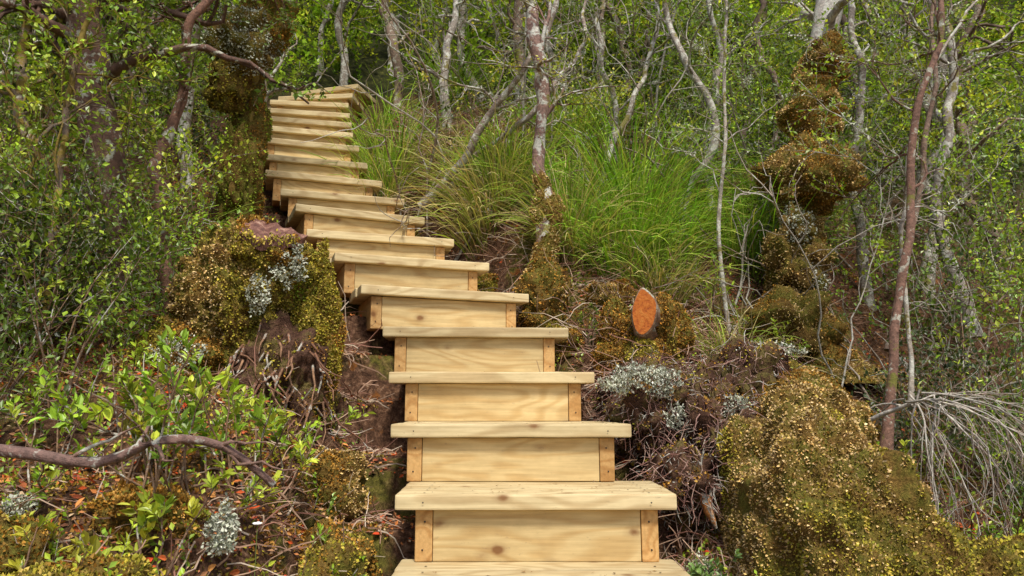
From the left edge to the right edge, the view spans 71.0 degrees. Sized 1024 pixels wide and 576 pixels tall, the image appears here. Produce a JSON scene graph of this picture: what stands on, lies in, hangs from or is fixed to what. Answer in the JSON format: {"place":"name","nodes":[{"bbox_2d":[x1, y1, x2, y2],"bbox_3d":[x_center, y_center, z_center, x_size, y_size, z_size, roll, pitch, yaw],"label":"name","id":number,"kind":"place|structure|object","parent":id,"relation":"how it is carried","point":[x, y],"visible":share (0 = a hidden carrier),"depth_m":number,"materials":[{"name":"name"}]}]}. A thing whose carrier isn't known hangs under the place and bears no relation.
{"place":"outdoors","nodes":[
{"label":"outdoors","id":0,"kind":"place"},
{"bbox_2d":[0,0,1023,575],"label":"ground","id":1,"kind":"structure","parent":0,"point":[388,484],"depth_m":3.90,"materials":[{"name":"soil"}]},
{"bbox_2d":[0,12,50,105],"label":"lichen beech tree","id":2,"kind":"object","parent":1,"relation":"on","point":[6,33],"visible":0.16,"depth_m":3.97,"materials":[{"name":"green plant"}]},
{"bbox_2d":[0,509,61,573],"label":"moss hummock","id":3,"kind":"object","parent":1,"relation":"on","point":[10,549],"visible":0.59,"depth_m":1.70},
{"bbox_2d":[0,511,67,574],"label":"leafy shrub","id":4,"kind":"object","parent":1,"relation":"on","point":[50,526],"visible":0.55,"depth_m":1.66,"materials":[{"name":"green plant"}]},
{"bbox_2d":[0,249,97,403],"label":"leafy shrub","id":5,"kind":"object","parent":1,"relation":"on","point":[29,350],"visible":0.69,"depth_m":2.40,"materials":[{"name":"green plant"}]},
{"bbox_2d":[0,345,120,503],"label":"leafy shrub","id":6,"kind":"object","parent":1,"relation":"on","point":[44,482],"visible":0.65,"depth_m":2.04,"materials":[{"name":"green plant"}]},
{"bbox_2d":[0,218,141,415],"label":"leafy shrub","id":7,"kind":"object","parent":1,"relation":"on","point":[99,324],"visible":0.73,"depth_m":2.38,"materials":[{"name":"green plant"}]},
{"bbox_2d":[0,552,157,575],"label":"moss hummock","id":8,"kind":"object","parent":1,"relation":"on","point":[136,564],"visible":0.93,"depth_m":1.55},
{"bbox_2d":[0,212,166,402],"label":"leafy shrub","id":9,"kind":"object","parent":1,"relation":"on","point":[64,289],"visible":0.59,"depth_m":2.53,"materials":[{"name":"green plant"}]},
{"bbox_2d":[0,0,200,354],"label":"shrub","id":10,"kind":"object","parent":1,"relation":"on","point":[23,80],"visible":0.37,"depth_m":3.23,"materials":[{"name":"green plant"}]},
{"bbox_2d":[0,0,208,155],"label":"background beech tree","id":11,"kind":"object","parent":1,"relation":"on","point":[144,89],"visible":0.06,"depth_m":5.48,"materials":[{"name":"plant"}]},
{"bbox_2d":[0,0,212,358],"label":"shrub","id":12,"kind":"object","parent":1,"relation":"on","point":[78,47],"visible":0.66,"depth_m":2.97,"materials":[{"name":"green plant"}]},
{"bbox_2d":[25,340,200,435],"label":"leafy shrub","id":13,"kind":"object","parent":1,"relation":"on","point":[138,350],"visible":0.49,"depth_m":2.26,"materials":[{"name":"green plant"}]},
{"bbox_2d":[0,158,261,314],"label":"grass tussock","id":14,"kind":"object","parent":1,"relation":"on","point":[136,277],"depth_m":3.36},
{"bbox_2d":[0,85,266,452],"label":"shrub thicket","id":15,"kind":"object","parent":1,"relation":"on","point":[38,226],"visible":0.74,"depth_m":2.79,"materials":[{"name":"green plant"}]},
{"bbox_2d":[0,0,278,340],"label":"shrub thicket","id":16,"kind":"object","parent":1,"relation":"on","point":[204,108],"visible":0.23,"depth_m":4.52,"materials":[{"name":"green plant"}]},
{"bbox_2d":[0,64,280,370],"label":"leafy shrub","id":17,"kind":"object","parent":1,"relation":"on","point":[23,148],"visible":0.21,"depth_m":2.96,"materials":[{"name":"green plant"}]},
{"bbox_2d":[108,371,174,483],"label":"leafy shrub","id":18,"kind":"object","parent":1,"relation":"on","point":[123,424],"visible":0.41,"depth_m":2.02,"materials":[{"name":"green plant"}]},
{"bbox_2d":[58,459,236,575],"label":"leafy shrub","id":19,"kind":"object","parent":1,"relation":"on","point":[153,513],"visible":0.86,"depth_m":1.73,"materials":[{"name":"green plant"}]},
{"bbox_2d":[84,481,214,544],"bbox_3d":[-0.951,0.596,1.890,0.283,0.169,0.269,-7,-12,38],"label":"moss hummock","id":20,"kind":"object","parent":1,"relation":"on","point":[101,507],"visible":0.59,"depth_m":1.83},
{"bbox_2d":[0,0,323,335],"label":"brown beech tree","id":21,"kind":"object","parent":1,"relation":"on","point":[114,158],"visible":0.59,"depth_m":3.29,"materials":[{"name":"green plant"}]},
{"bbox_2d":[28,324,298,509],"bbox_3d":[-0.915,0.336,1.888,0.475,0.505,0.518,-7,-11,35],"label":"leafy shrub","id":22,"kind":"object","parent":1,"relation":"on","point":[106,410],"visible":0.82,"depth_m":1.89,"materials":[{"name":"green plant"}]},
{"bbox_2d":[176,0,218,187],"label":"lichen beech tree","id":23,"kind":"object","parent":1,"relation":"on","point":[186,115],"visible":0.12,"depth_m":4.62,"materials":[{"name":"grey plant"}]},
{"bbox_2d":[92,0,314,315],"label":"brown beech tree","id":24,"kind":"object","parent":1,"relation":"on","point":[183,69],"visible":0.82,"depth_m":3.46,"materials":[{"name":"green plant"}]},
{"bbox_2d":[171,355,312,501],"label":"leafy shrub","id":25,"kind":"object","parent":1,"relation":"on","point":[256,413],"visible":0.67,"depth_m":2.08,"materials":[{"name":"green plant"}]},
{"bbox_2d":[127,212,367,450],"bbox_3d":[-1.040,0.265,2.900,0.950,1.195,0.706,0,-9,0],"label":"mossy tree stump","id":26,"kind":"object","parent":1,"relation":"on","point":[244,282],"visible":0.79,"depth_m":2.78,"materials":[{"name":"plant"}]},
{"bbox_2d":[200,0,300,225],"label":"mossy tree","id":27,"kind":"object","parent":1,"relation":"on","point":[233,92],"visible":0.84,"depth_m":3.94,"materials":[{"name":"green plant"}]},
{"bbox_2d":[207,395,375,503],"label":"leafy shrub","id":28,"kind":"object","parent":1,"relation":"on","point":[299,445],"visible":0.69,"depth_m":2.31,"materials":[{"name":"green plant"}]},
{"bbox_2d":[231,2,355,101],"bbox_3d":[-1.749,-2.073,5.310,1.290,3.101,0.920,0,-9,0],"label":"lichen beech tree","id":29,"kind":"object","parent":1,"relation":"on","point":[280,89],"visible":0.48,"depth_m":5.10,"materials":[{"name":"grey plant"}]},
{"bbox_2d":[295,445,371,520],"bbox_3d":[-0.679,0.732,2.540,0.362,0.348,0.352,0,-9,0],"label":"moss hummock","id":30,"kind":"object","parent":1,"relation":"on","point":[334,469],"visible":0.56,"depth_m":2.46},
{"bbox_2d":[295,517,383,575],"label":"moss hummock","id":31,"kind":"object","parent":1,"relation":"on","point":[340,555],"visible":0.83,"depth_m":2.12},
{"bbox_2d":[309,0,378,75],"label":"background beech tree","id":32,"kind":"object","parent":1,"relation":"on","point":[324,23],"visible":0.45,"depth_m":9.02,"materials":[{"name":"grey plant"}]},
{"bbox_2d":[330,62,430,161],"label":"grass tussock","id":33,"kind":"object","parent":1,"relation":"on","point":[377,126],"depth_m":6.49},
{"bbox_2d":[291,82,473,196],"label":"grass tussock","id":34,"kind":"object","parent":1,"relation":"on","point":[385,163],"depth_m":5.64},
{"bbox_2d":[326,122,446,214],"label":"grass tussock","id":35,"kind":"object","parent":1,"relation":"on","point":[403,158],"depth_m":5.43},
{"bbox_2d":[334,0,440,85],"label":"background beech tree","id":36,"kind":"object","parent":1,"relation":"on","point":[344,76],"visible":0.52,"depth_m":8.43,"materials":[{"name":"grey plant"}]},
{"bbox_2d":[372,0,433,76],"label":"background beech tree","id":37,"kind":"object","parent":1,"relation":"on","point":[396,32],"visible":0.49,"depth_m":9.73,"materials":[{"name":"grey plant"}]},
{"bbox_2d":[379,0,454,114],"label":"background beech tree","id":38,"kind":"object","parent":1,"relation":"on","point":[396,60],"visible":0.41,"depth_m":7.02,"materials":[{"name":"grey plant"}]},
{"bbox_2d":[371,0,495,130],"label":"lichen beech tree","id":39,"kind":"object","parent":1,"relation":"on","point":[448,37],"visible":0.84,"depth_m":6.31,"materials":[{"name":"grey plant"}]},
{"bbox_2d":[373,15,512,101],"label":"shrub","id":40,"kind":"object","parent":1,"relation":"on","point":[454,79],"depth_m":7.27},
{"bbox_2d":[394,116,497,215],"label":"grass tussock","id":41,"kind":"object","parent":1,"relation":"on","point":[453,149],"depth_m":5.24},
{"bbox_2d":[0,206,898,574],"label":"lichen clumps","id":42,"kind":"object","parent":1,"relation":"on","point":[220,542],"visible":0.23,"depth_m":1.79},
{"bbox_2d":[398,0,511,107],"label":"background beech tree","id":43,"kind":"object","parent":1,"relation":"on","point":[463,18],"visible":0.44,"depth_m":7.50,"materials":[{"name":"grey plant"}]},
{"bbox_2d":[407,0,526,122],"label":"background beech tree","id":44,"kind":"object","parent":1,"relation":"on","point":[515,26],"visible":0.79,"depth_m":6.27,"materials":[{"name":"grey plant"}]},
{"bbox_2d":[264,84,689,575],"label":"wooden staircase","id":45,"kind":"structure","parent":1,"relation":"on","point":[493,498],"depth_m":2.97,"materials":[{"name":"brown wood"}]},
{"bbox_2d":[369,91,595,260],"bbox_3d":[-0.158,-0.778,4.746,1.579,1.310,1.514,0,-9,0],"label":"grass tussock","id":46,"kind":"object","parent":1,"relation":"on","point":[465,213],"depth_m":4.58,"materials":[{"name":"plant"}]},
{"bbox_2d":[477,273,499,291],"bbox_3d":[-0.148,-0.003,4.407,0.263,0.188,0.266,-9,-13,43],"label":"moss hummock","id":47,"kind":"object","parent":1,"relation":"on","point":[489,282],"visible":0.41,"depth_m":4.32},
{"bbox_2d":[394,0,588,210],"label":"lichen beech tree","id":48,"kind":"object","parent":1,"relation":"on","point":[494,108],"visible":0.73,"depth_m":4.73,"materials":[{"name":"grey plant"}]},
{"bbox_2d":[0,125,1018,575],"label":"ground moss","id":49,"kind":"object","parent":1,"relation":"on","point":[164,571],"visible":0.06,"depth_m":2.33,"materials":[{"name":"plant"}]},
{"bbox_2d":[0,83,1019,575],"bbox_3d":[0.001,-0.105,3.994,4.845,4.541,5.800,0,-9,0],"label":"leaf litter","id":50,"kind":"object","parent":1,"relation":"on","point":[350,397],"visible":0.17,"depth_m":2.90,"materials":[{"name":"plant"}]},
{"bbox_2d":[0,412,294,486],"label":"fallen branch","id":51,"kind":"object","parent":50,"relation":"on","point":[51,457],"visible":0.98,"depth_m":1.72,"materials":[{"name":"wood"}]},
{"bbox_2d":[0,107,1023,575],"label":"ground herbs","id":52,"kind":"object","parent":1,"relation":"on","point":[106,483],"visible":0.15,"depth_m":2.41,"materials":[{"name":"green plant"}]},
{"bbox_2d":[0,0,1023,221],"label":"hillside scrub","id":53,"kind":"object","parent":1,"relation":"on","point":[355,23],"visible":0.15,"depth_m":8.12,"materials":[{"name":"green plant"}]},
{"bbox_2d":[7,0,1023,180],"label":"forest canopy","id":54,"kind":"object","parent":1,"relation":"on","point":[376,46],"visible":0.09,"depth_m":9.09,"materials":[{"name":"green plant"}]},
{"bbox_2d":[423,95,607,199],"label":"grass tussock","id":55,"kind":"object","parent":1,"relation":"on","point":[500,146],"depth_m":4.88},
{"bbox_2d":[446,0,624,193],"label":"lichen beech tree","id":56,"kind":"object","parent":1,"relation":"on","point":[533,111],"visible":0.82,"depth_m":4.99,"materials":[{"name":"grey plant"}]},
{"bbox_2d":[482,0,640,327],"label":"lichen beech tree","id":57,"kind":"object","parent":1,"relation":"on","point":[542,277],"visible":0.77,"depth_m":4.12,"materials":[{"name":"grey plant"}]},
{"bbox_2d":[544,319,586,362],"bbox_3d":[0.276,0.301,3.856,0.318,0.251,0.288,0,-9,0],"label":"moss hummock","id":58,"kind":"object","parent":1,"relation":"on","point":[573,331],"visible":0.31,"depth_m":3.75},
{"bbox_2d":[458,139,674,270],"bbox_3d":[0.316,-0.536,4.330,1.276,0.916,1.174,-5,-11,27],"label":"grass tussock","id":59,"kind":"object","parent":1,"relation":"on","point":[567,233],"depth_m":4.22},
{"bbox_2d":[420,45,727,195],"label":"slope shrubs","id":60,"kind":"object","parent":1,"relation":"on","point":[623,92],"visible":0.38,"depth_m":5.76,"materials":[{"name":"green plant"}]},
{"bbox_2d":[491,0,660,121],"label":"background beech tree","id":61,"kind":"object","parent":1,"relation":"on","point":[549,48],"visible":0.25,"depth_m":7.17,"materials":[{"name":"green plant"}]},
{"bbox_2d":[480,45,672,156],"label":"shrub","id":62,"kind":"object","parent":1,"relation":"on","point":[576,112],"depth_m":5.69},
{"bbox_2d":[472,121,683,240],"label":"grass tussock","id":63,"kind":"object","parent":1,"relation":"on","point":[558,184],"depth_m":4.50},
{"bbox_2d":[167,0,1023,41],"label":"hillside scrub","id":64,"kind":"object","parent":1,"relation":"on","point":[1000,3],"visible":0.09,"depth_m":12.70,"materials":[{"name":"green plant"}]},
{"bbox_2d":[539,0,653,130],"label":"background beech tree","id":65,"kind":"object","parent":1,"relation":"on","point":[602,10],"visible":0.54,"depth_m":6.61,"materials":[{"name":"plant"}]},
{"bbox_2d":[578,278,637,308],"bbox_3d":[0.558,0.067,4.045,0.318,0.249,0.345,-8,-12,41],"label":"moss hummock","id":66,"kind":"object","parent":1,"relation":"on","point":[620,290],"visible":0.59,"depth_m":3.96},
{"bbox_2d":[539,0,679,173],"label":"lichen beech tree","id":67,"kind":"object","parent":1,"relation":"on","point":[600,45],"visible":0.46,"depth_m":5.66,"materials":[{"name":"grey plant"}]},
{"bbox_2d":[606,0,631,98],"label":"background beech tree","id":68,"kind":"object","parent":1,"relation":"on","point":[622,48],"visible":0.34,"depth_m":9.13,"materials":[{"name":"grey plant"}]},
{"bbox_2d":[526,177,721,281],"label":"grass tussock","id":69,"kind":"object","parent":1,"relation":"on","point":[607,258],"depth_m":4.18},
{"bbox_2d":[501,62,775,235],"bbox_3d":[0.821,-0.904,4.924,2.060,1.468,2.156,4,-10,-23],"label":"grass tussock","id":70,"kind":"object","parent":1,"relation":"on","point":[672,174],"depth_m":4.62,"materials":[{"name":"plant"}]},
{"bbox_2d":[512,135,767,272],"bbox_3d":[0.745,-0.506,4.481,1.488,1.004,1.565,8,-12,-38],"label":"grass tussock","id":71,"kind":"object","parent":1,"relation":"on","point":[651,223],"depth_m":4.28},
{"bbox_2d":[590,288,696,377],"bbox_3d":[0.654,0.258,3.656,0.533,0.492,0.403,4,-10,-20],"label":"cut log stump","id":72,"kind":"object","parent":1,"relation":"on","point":[645,316],"visible":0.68,"depth_m":3.55,"materials":[{"name":"plant"}]},
{"bbox_2d":[591,0,714,206],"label":"lichen beech tree","id":73,"kind":"object","parent":1,"relation":"on","point":[659,22],"visible":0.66,"depth_m":5.17,"materials":[{"name":"grey plant"}]},
{"bbox_2d":[620,0,702,113],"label":"background beech tree","id":74,"kind":"object","parent":1,"relation":"on","point":[646,42],"visible":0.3,"depth_m":7.49,"materials":[{"name":"grey plant"}]},
{"bbox_2d":[300,0,1023,525],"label":"bare branches","id":75,"kind":"object","parent":1,"relation":"on","point":[660,68],"visible":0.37,"depth_m":4.60,"materials":[{"name":"grey plant"}]},
{"bbox_2d":[570,197,758,307],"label":"grass tussock","id":76,"kind":"object","parent":1,"relation":"on","point":[663,276],"depth_m":4.04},
{"bbox_2d":[597,0,767,250],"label":"lichen beech tree","id":77,"kind":"object","parent":1,"relation":"on","point":[685,59],"visible":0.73,"depth_m":4.80,"materials":[{"name":"grey plant"}]},
{"bbox_2d":[590,148,781,281],"bbox_3d":[0.993,-0.445,4.506,1.340,0.906,1.280,7,-11,-34],"label":"grass tussock","id":78,"kind":"object","parent":1,"relation":"on","point":[687,242],"depth_m":4.38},
{"bbox_2d":[583,326,814,563],"bbox_3d":[0.807,0.598,2.942,1.001,0.913,1.125,0,-9,0],"label":"dead root mass","id":79,"kind":"object","parent":1,"relation":"on","point":[676,414],"visible":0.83,"depth_m":2.79,"materials":[{"name":"plant"}]},
{"bbox_2d":[647,0,756,177],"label":"background beech tree","id":80,"kind":"object","parent":1,"relation":"on","point":[680,65],"visible":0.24,"depth_m":7.04,"materials":[{"name":"plant"}]},
{"bbox_2d":[687,548,741,575],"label":"leafy shrub","id":81,"kind":"object","parent":1,"relation":"on","point":[697,570],"visible":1,"depth_m":2.12,"materials":[{"name":"green plant"}]},
{"bbox_2d":[696,250,734,321],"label":"leafy shrub","id":82,"kind":"object","parent":1,"relation":"on","point":[714,283],"visible":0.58,"depth_m":4.06,"materials":[{"name":"green plant"}]},
{"bbox_2d":[634,0,798,218],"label":"lichen beech tree","id":83,"kind":"object","parent":1,"relation":"on","point":[720,46],"visible":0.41,"depth_m":5.46,"materials":[{"name":"grey plant"}]},
{"bbox_2d":[612,0,839,334],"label":"lichen beech tree","id":84,"kind":"object","parent":1,"relation":"on","point":[726,63],"visible":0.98,"depth_m":4.22,"materials":[{"name":"grey plant"}]},
{"bbox_2d":[679,0,815,160],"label":"background beech tree","id":85,"kind":"object","parent":1,"relation":"on","point":[773,76],"visible":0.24,"depth_m":6.10,"materials":[{"name":"grey plant"}]},
{"bbox_2d":[728,0,772,164],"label":"background beech tree","id":86,"kind":"object","parent":1,"relation":"on","point":[764,14],"visible":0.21,"depth_m":7.62,"materials":[{"name":"plant"}]},
{"bbox_2d":[636,136,882,284],"bbox_3d":[1.617,-0.516,4.707,1.680,1.100,1.666,0,-9,0],"label":"grass tussock","id":87,"kind":"object","parent":1,"relation":"on","point":[753,253],"depth_m":4.57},
{"bbox_2d":[681,282,846,382],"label":"grass tussock","id":88,"kind":"object","parent":1,"relation":"on","point":[701,336],"depth_m":3.74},
{"bbox_2d":[649,108,898,240],"bbox_3d":[1.886,-0.792,5.183,1.728,1.184,1.896,-4,-10,25],"label":"grass tussock","id":89,"kind":"object","parent":1,"relation":"on","point":[751,184],"depth_m":5.07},
{"bbox_2d":[728,0,915,310],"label":"lichen beech tree","id":90,"kind":"object","parent":1,"relation":"on","point":[851,26],"visible":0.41,"depth_m":5.01,"materials":[{"name":"grey plant"}]},
{"bbox_2d":[645,0,1023,488],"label":"shrub thicket","id":91,"kind":"object","parent":1,"relation":"on","point":[1017,252],"visible":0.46,"depth_m":4.64,"materials":[{"name":"green plant"}]},
{"bbox_2d":[762,0,926,207],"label":"background beech tree","id":92,"kind":"object","parent":1,"relation":"on","point":[843,19],"visible":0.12,"depth_m":6.42,"materials":[{"name":"grey plant"}]},
{"bbox_2d":[740,0,958,388],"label":"mossy tree","id":93,"kind":"object","parent":1,"relation":"on","point":[799,310],"visible":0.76,"depth_m":4.17,"materials":[{"name":"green plant"}]},
{"bbox_2d":[713,364,1023,575],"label":"mossy mound","id":94,"kind":"object","parent":1,"relation":"on","point":[820,482],"visible":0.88,"depth_m":2.12,"materials":[{"name":"plant"}]},
{"bbox_2d":[786,0,998,449],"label":"lichen beech tree","id":95,"kind":"object","parent":1,"relation":"on","point":[886,440],"visible":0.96,"depth_m":3.08,"materials":[{"name":"brown plant"}]},
{"bbox_2d":[781,0,1023,407],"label":"lichen beech tree","id":96,"kind":"object","parent":1,"relation":"on","point":[906,318],"visible":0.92,"depth_m":3.23,"materials":[{"name":"grey plant"}]},
{"bbox_2d":[850,0,989,338],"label":"lichen beech tree","id":97,"kind":"object","parent":1,"relation":"on","point":[949,101],"visible":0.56,"depth_m":4.53,"materials":[{"name":"grey plant"}]},
{"bbox_2d":[874,0,972,173],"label":"background beech tree","id":98,"kind":"object","parent":1,"relation":"on","point":[905,30],"visible":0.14,"depth_m":8.49,"materials":[{"name":"green plant"}]},
{"bbox_2d":[833,307,1023,526],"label":"shrub thicket","id":99,"kind":"object","parent":1,"relation":"on","point":[956,367],"visible":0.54,"depth_m":3.20,"materials":[{"name":"green plant"}]},
{"bbox_2d":[859,0,1015,351],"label":"lichen beech tree","id":100,"kind":"object","parent":1,"relation":"on","point":[934,96],"visible":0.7,"depth_m":4.16,"materials":[{"name":"grey plant"}]},
{"bbox_2d":[874,0,1023,299],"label":"background beech tree","id":101,"kind":"object","parent":1,"relation":"on","point":[978,11],"visible":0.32,"depth_m":5.43,"materials":[{"name":"grey plant"}]},
{"bbox_2d":[880,347,1023,502],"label":"leafy shrub","id":102,"kind":"object","parent":1,"relation":"on","point":[1014,451],"depth_m":3.55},
{"bbox_2d":[883,291,1023,534],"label":"leafy shrub","id":103,"kind":"object","parent":1,"relation":"on","point":[956,483],"visible":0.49,"depth_m":3.00,"materials":[{"name":"green plant"}]},
{"bbox_2d":[897,0,1023,296],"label":"background beech tree","id":104,"kind":"object","parent":1,"relation":"on","point":[930,277],"visible":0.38,"depth_m":5.31,"materials":[{"name":"grey plant"}]},
{"bbox_2d":[911,0,1023,232],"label":"background beech tree","id":105,"kind":"object","parent":1,"relation":"on","point":[1017,6],"visible":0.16,"depth_m":6.93,"materials":[{"name":"green plant"}]},
{"bbox_2d":[912,339,1023,538],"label":"leafy shrub","id":106,"kind":"object","parent":1,"relation":"on","point":[1019,503],"visible":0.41,"depth_m":2.90,"materials":[{"name":"green plant"}]},
{"bbox_2d":[914,295,1023,526],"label":"bare branches","id":107,"kind":"object","parent":1,"relation":"on","point":[1005,352],"visible":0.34,"depth_m":2.95,"materials":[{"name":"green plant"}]},
{"bbox_2d":[936,457,1023,538],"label":"leafy shrub","id":108,"kind":"object","parent":1,"relation":"on","point":[991,525],"visible":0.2,"depth_m":2.73,"materials":[{"name":"green plant"}]},
{"bbox_2d":[869,366,1023,538],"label":"dead twig bush","id":109,"kind":"object","parent":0,"point":[915,403],"visible":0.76,"depth_m":2.38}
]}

